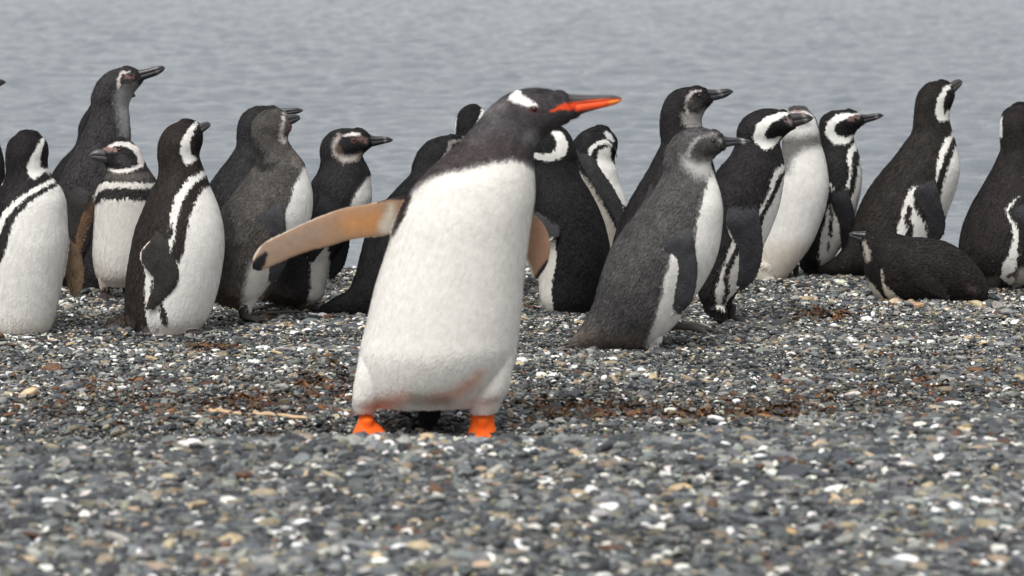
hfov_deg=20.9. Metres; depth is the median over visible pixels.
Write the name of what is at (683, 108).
penguin
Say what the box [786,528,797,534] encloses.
stone
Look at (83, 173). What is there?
penguin
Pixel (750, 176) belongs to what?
penguin
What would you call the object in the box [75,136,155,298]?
penguin
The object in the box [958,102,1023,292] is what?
penguin
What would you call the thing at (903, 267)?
penguin
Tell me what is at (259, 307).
driftwood stick
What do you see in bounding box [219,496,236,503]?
shell
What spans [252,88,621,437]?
penguin
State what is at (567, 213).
penguin
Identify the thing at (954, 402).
shell
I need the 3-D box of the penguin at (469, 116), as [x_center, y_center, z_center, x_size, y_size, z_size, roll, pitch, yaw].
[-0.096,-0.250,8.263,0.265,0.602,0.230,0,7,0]
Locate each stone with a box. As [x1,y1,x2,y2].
[669,483,692,490]
[775,465,810,476]
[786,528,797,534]
[911,302,923,307]
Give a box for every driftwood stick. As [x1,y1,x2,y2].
[208,407,241,415]
[252,303,298,311]
[252,410,307,419]
[255,310,299,314]
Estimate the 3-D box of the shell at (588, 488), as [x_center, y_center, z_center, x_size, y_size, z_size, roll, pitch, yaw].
[0.139,0.358,4.835,0.028,0.024,0.030,11,14,25]
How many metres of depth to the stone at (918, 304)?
7.98 m
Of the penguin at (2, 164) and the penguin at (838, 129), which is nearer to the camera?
the penguin at (2, 164)
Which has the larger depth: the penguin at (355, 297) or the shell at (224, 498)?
the penguin at (355, 297)
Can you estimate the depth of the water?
23.11 m
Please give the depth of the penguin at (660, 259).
7.16 m
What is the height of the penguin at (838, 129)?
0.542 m
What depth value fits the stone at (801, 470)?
4.99 m
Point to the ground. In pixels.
(520, 382)
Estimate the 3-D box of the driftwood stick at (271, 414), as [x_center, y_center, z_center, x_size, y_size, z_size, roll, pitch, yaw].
[-0.518,0.285,6.188,0.147,0.014,0.014,4,8,28]
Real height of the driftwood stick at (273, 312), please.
0.013 m
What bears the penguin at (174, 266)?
on the ground
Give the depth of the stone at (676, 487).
4.85 m
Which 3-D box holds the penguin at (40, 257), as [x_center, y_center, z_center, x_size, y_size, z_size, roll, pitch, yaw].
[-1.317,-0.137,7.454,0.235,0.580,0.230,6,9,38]
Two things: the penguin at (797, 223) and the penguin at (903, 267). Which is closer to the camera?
the penguin at (903, 267)
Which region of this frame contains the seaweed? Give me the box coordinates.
[2,303,1019,436]
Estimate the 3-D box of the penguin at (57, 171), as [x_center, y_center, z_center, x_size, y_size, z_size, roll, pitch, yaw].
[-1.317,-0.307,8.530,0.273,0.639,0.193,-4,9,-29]
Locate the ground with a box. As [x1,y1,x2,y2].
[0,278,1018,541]
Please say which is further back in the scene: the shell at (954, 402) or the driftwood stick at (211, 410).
the shell at (954, 402)
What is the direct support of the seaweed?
on the ground
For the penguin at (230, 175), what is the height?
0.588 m
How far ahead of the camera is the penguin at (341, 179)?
7.89 m
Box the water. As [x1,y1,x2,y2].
[0,0,1023,267]
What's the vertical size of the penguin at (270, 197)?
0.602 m
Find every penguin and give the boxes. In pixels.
[0,79,5,184]
[0,129,84,333]
[52,94,134,286]
[58,65,164,292]
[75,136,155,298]
[103,118,224,337]
[210,105,302,210]
[215,108,312,322]
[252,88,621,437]
[258,127,392,311]
[318,134,464,314]
[454,103,484,136]
[533,126,609,313]
[563,127,749,349]
[573,124,627,247]
[612,85,732,243]
[698,108,812,323]
[757,105,828,278]
[799,108,882,274]
[817,79,962,275]
[849,229,989,301]
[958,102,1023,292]
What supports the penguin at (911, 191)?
on the ground
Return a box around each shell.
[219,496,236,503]
[585,485,597,492]
[944,401,961,405]
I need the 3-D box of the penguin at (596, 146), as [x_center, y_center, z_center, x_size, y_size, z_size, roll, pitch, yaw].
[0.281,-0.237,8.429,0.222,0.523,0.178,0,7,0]

